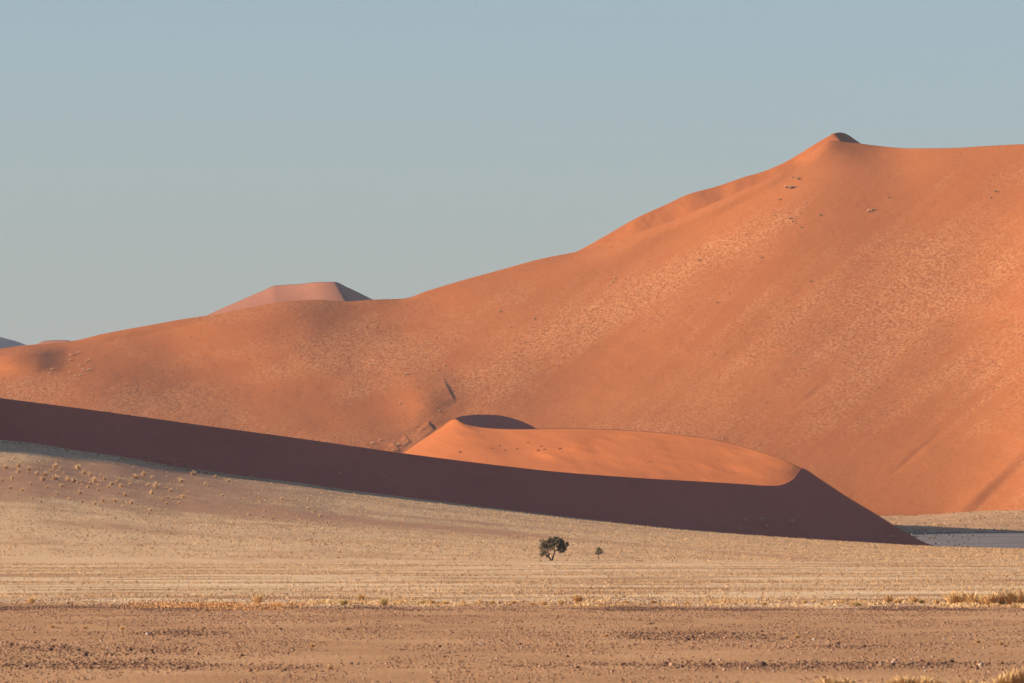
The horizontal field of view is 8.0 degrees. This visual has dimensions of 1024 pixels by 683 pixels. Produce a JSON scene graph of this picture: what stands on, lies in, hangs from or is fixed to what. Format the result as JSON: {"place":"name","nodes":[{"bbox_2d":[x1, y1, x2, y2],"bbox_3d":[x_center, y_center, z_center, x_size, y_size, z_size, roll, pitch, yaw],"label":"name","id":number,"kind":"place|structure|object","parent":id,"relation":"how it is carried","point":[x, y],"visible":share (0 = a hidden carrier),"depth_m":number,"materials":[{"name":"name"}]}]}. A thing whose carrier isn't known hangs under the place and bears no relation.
{"place":"outdoors","nodes":[
{"label":"outdoors","id":0,"kind":"place"},
{"bbox_2d":[0,337,24,347],"bbox_3d":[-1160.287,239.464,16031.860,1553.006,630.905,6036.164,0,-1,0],"label":"hills","id":1,"kind":"structure","parent":0,"point":[5,343],"depth_m":16277.99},
{"bbox_2d":[38,340,68,343],"bbox_3d":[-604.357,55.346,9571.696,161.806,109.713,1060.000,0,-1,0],"label":"dune","id":2,"kind":"structure","parent":0,"point":[50,341],"depth_m":9471.69,"materials":[{"name":"orange sand"}]},
{"bbox_2d":[207,282,372,315],"bbox_3d":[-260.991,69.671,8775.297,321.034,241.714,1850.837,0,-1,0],"label":"dune","id":3,"kind":"structure","parent":0,"point":[334,291],"depth_m":8177.39,"materials":[{"name":"orange sand"}]},
{"bbox_2d":[0,398,932,545],"bbox_3d":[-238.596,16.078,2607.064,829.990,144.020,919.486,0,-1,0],"label":"dune","id":4,"kind":"structure","parent":0,"point":[811,505],"depth_m":2670.83,"materials":[{"name":"brown sand"}]},
{"bbox_2d":[454,415,535,428],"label":"dune hollow","id":5,"kind":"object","parent":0,"point":[495,421],"visible":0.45,"depth_m":4327.74,"materials":[{"name":"brown sand"}]},
{"bbox_2d":[0,141,1023,532],"bbox_3d":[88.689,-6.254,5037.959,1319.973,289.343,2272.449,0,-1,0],"label":"great dune","id":6,"kind":"structure","parent":0,"point":[970,475],"depth_m":4934.27,"materials":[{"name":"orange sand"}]},
{"bbox_2d":[0,556,1023,682],"bbox_3d":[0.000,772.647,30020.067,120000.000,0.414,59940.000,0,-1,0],"label":"desert plain","id":7,"kind":"structure","parent":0,"point":[366,653],"depth_m":586.00,"materials":[{"name":"beige sand"}]},
{"bbox_2d":[27,597,35,602],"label":"grass tuft","id":8,"kind":"object","parent":7,"relation":"on","point":[31,599],"visible":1,"depth_m":775.13,"materials":[{"name":"plant"}]},
{"bbox_2d":[123,601,314,609],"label":"orange grass","id":9,"kind":"structure","parent":7,"relation":"on","point":[227,605],"depth_m":746.95,"materials":[{"name":"plant"}]},
{"bbox_2d":[252,594,265,602],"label":"grass tuft","id":10,"kind":"object","parent":7,"relation":"on","point":[258,598],"visible":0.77,"depth_m":780.51,"materials":[{"name":"plant"}]},
{"bbox_2d":[338,599,348,604],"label":"grass tuft","id":11,"kind":"object","parent":7,"relation":"on","point":[343,602],"visible":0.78,"depth_m":760.09,"materials":[{"name":"beige plant"}]},
{"bbox_2d":[356,594,365,600],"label":"grass tuft","id":12,"kind":"object","parent":7,"relation":"on","point":[360,597],"visible":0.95,"depth_m":798.27,"materials":[{"name":"plant"}]},
{"bbox_2d":[379,597,390,604],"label":"grass tuft","id":13,"kind":"object","parent":7,"relation":"on","point":[383,601],"visible":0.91,"depth_m":761.56,"materials":[{"name":"beige plant"}]},
{"bbox_2d":[0,597,1023,682],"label":"gravel","id":14,"kind":"structure","parent":7,"relation":"on","point":[762,608],"depth_m":546.43,"materials":[{"name":"brown gravel"}]},
{"bbox_2d":[0,561,1023,608],"bbox_3d":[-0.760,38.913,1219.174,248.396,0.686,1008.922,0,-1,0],"label":"plain grass","id":15,"kind":"structure","parent":7,"relation":"on","point":[263,567],"depth_m":1089.85,"materials":[{"name":"beige plant"}]},
{"bbox_2d":[539,600,548,604],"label":"grass tuft","id":16,"kind":"object","parent":7,"relation":"on","point":[543,602],"visible":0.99,"depth_m":764.23,"materials":[{"name":"plant"}]},
{"bbox_2d":[571,594,584,601],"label":"grass tuft","id":17,"kind":"object","parent":7,"relation":"on","point":[578,598],"visible":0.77,"depth_m":793.98,"materials":[{"name":"plant"}]},
{"bbox_2d":[300,597,1023,607],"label":"edge grass","id":18,"kind":"structure","parent":7,"relation":"on","point":[396,602],"depth_m":773.16,"materials":[{"name":"plant"}]},
{"bbox_2d":[814,677,836,682],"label":"grass tuft","id":19,"kind":"object","parent":7,"relation":"on","point":[827,680],"visible":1,"depth_m":359.64,"materials":[{"name":"plant"}]},
{"bbox_2d":[835,677,857,682],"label":"grass tuft","id":20,"kind":"object","parent":7,"relation":"on","point":[847,681],"visible":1,"depth_m":360.01,"materials":[{"name":"plant"}]},
{"bbox_2d":[882,594,895,601],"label":"grass tuft","id":21,"kind":"object","parent":7,"relation":"on","point":[889,599],"visible":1,"depth_m":788.91,"materials":[{"name":"plant"}]},
{"bbox_2d":[878,678,900,682],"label":"grass tuft","id":22,"kind":"object","parent":7,"relation":"on","point":[890,681],"visible":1,"depth_m":360.36,"materials":[{"name":"plant"}]},
{"bbox_2d":[893,598,903,602],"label":"grass tuft","id":23,"kind":"object","parent":7,"relation":"on","point":[896,600],"visible":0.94,"depth_m":781.05,"materials":[{"name":"plant"}]},
{"bbox_2d":[890,674,912,682],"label":"grass tuft","id":24,"kind":"object","parent":7,"relation":"on","point":[901,679],"visible":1,"depth_m":360.58,"materials":[{"name":"plant"}]},
{"bbox_2d":[909,595,918,602],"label":"grass tuft","id":25,"kind":"object","parent":7,"relation":"on","point":[914,599],"visible":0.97,"depth_m":786.12,"materials":[{"name":"plant"}]},
{"bbox_2d":[905,677,925,682],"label":"grass tuft","id":26,"kind":"object","parent":7,"relation":"on","point":[912,681],"visible":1,"depth_m":360.59,"materials":[{"name":"plant"}]},
{"bbox_2d":[914,675,935,682],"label":"grass tuft","id":27,"kind":"object","parent":7,"relation":"on","point":[926,679],"visible":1,"depth_m":360.51,"materials":[{"name":"plant"}]},
{"bbox_2d":[943,590,967,603],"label":"grass tuft","id":28,"kind":"object","parent":7,"relation":"on","point":[952,598],"visible":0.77,"depth_m":772.99,"materials":[{"name":"plant"}]},
{"bbox_2d":[957,591,969,603],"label":"grass tuft","id":29,"kind":"object","parent":7,"relation":"on","point":[961,601],"visible":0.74,"depth_m":780.33,"materials":[{"name":"plant"}]},
{"bbox_2d":[956,678,974,682],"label":"grass tuft","id":30,"kind":"object","parent":7,"relation":"on","point":[966,681],"visible":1,"depth_m":360.02,"materials":[{"name":"plant"}]},
{"bbox_2d":[962,592,980,603],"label":"grass tuft","id":31,"kind":"object","parent":7,"relation":"on","point":[970,598],"visible":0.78,"depth_m":777.02,"materials":[{"name":"plant"}]},
{"bbox_2d":[974,593,985,603],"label":"grass tuft","id":32,"kind":"object","parent":7,"relation":"on","point":[978,600],"visible":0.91,"depth_m":772.86,"materials":[{"name":"plant"}]},
{"bbox_2d":[981,592,1001,603],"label":"grass tuft","id":33,"kind":"object","parent":7,"relation":"on","point":[990,599],"visible":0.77,"depth_m":770.38,"materials":[{"name":"plant"}]},
{"bbox_2d":[988,673,1012,682],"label":"grass tuft","id":34,"kind":"object","parent":7,"relation":"on","point":[1000,680],"visible":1,"depth_m":359.94,"materials":[{"name":"plant"}]},
{"bbox_2d":[991,590,1011,603],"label":"grass tuft","id":35,"kind":"object","parent":7,"relation":"on","point":[1000,596],"visible":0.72,"depth_m":773.21,"materials":[{"name":"plant"}]},
{"bbox_2d":[995,668,1021,682],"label":"grass tuft","id":36,"kind":"object","parent":7,"relation":"on","point":[1009,677],"visible":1,"depth_m":360.08,"materials":[{"name":"plant"}]},
{"bbox_2d":[1001,590,1023,603],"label":"grass tuft","id":37,"kind":"object","parent":7,"relation":"on","point":[1011,598],"visible":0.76,"depth_m":772.91,"materials":[{"name":"plant"}]},
{"bbox_2d":[1012,589,1023,603],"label":"grass tuft","id":38,"kind":"object","parent":7,"relation":"on","point":[1021,597],"visible":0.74,"depth_m":777.81,"materials":[{"name":"plant"}]},
{"bbox_2d":[1013,668,1023,682],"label":"grass tuft","id":39,"kind":"object","parent":7,"relation":"on","point":[1020,677],"visible":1,"depth_m":360.32,"materials":[{"name":"plant"}]},
{"bbox_2d":[0,440,1023,562],"bbox_3d":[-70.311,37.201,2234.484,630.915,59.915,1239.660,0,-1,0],"label":"sandy slope","id":40,"kind":"structure","parent":0,"point":[23,478],"depth_m":2141.23,"materials":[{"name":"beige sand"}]},
{"bbox_2d":[538,536,569,560],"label":"acacia tree","id":41,"kind":"object","parent":40,"relation":"on","point":[561,547],"visible":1,"depth_m":1731.14,"materials":[{"name":"green plant"}]},
{"bbox_2d":[594,547,602,559],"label":"sapling","id":42,"kind":"object","parent":40,"relation":"on","point":[599,551],"visible":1,"depth_m":1750.33,"materials":[{"name":"green plant"}]},
{"bbox_2d":[0,0,1023,344],"label":"sky","id":43,"kind":"structure","parent":0,"point":[161,161],"materials":[{"name":"blue"}]},
{"bbox_2d":[404,419,800,484],"bbox_3d":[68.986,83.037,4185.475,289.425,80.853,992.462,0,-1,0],"label":"crescent dune","id":44,"kind":"structure","parent":0,"point":[622,453],"depth_m":4027.14,"materials":[{"name":"orange sand"}]},
{"bbox_2d":[577,132,860,251],"bbox_3d":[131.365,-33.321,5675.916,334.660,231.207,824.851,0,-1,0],"label":"summit ridge","id":45,"kind":"structure","parent":0,"point":[685,205],"depth_m":5367.70,"materials":[{"name":"orange sand"}]},
{"bbox_2d":[879,509,1023,532],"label":"grassy flat","id":46,"kind":"structure","parent":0,"point":[943,518],"depth_m":4212.08,"materials":[{"name":"beige plant"}]},
{"bbox_2d":[909,532,1023,548],"bbox_3d":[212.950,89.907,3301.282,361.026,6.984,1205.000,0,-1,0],"label":"clay pan","id":47,"kind":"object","parent":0,"point":[1002,539],"visible":0.22,"depth_m":3358.80,"materials":[{"name":"grey soil"}]},
{"bbox_2d":[907,531,1016,546],"bbox_3d":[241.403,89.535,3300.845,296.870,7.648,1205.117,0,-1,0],"label":"shore scrub","id":48,"kind":"object","parent":47,"relation":"on","point":[941,535],"visible":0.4,"depth_m":3498.35,"materials":[{"name":"plant"}]}
]}

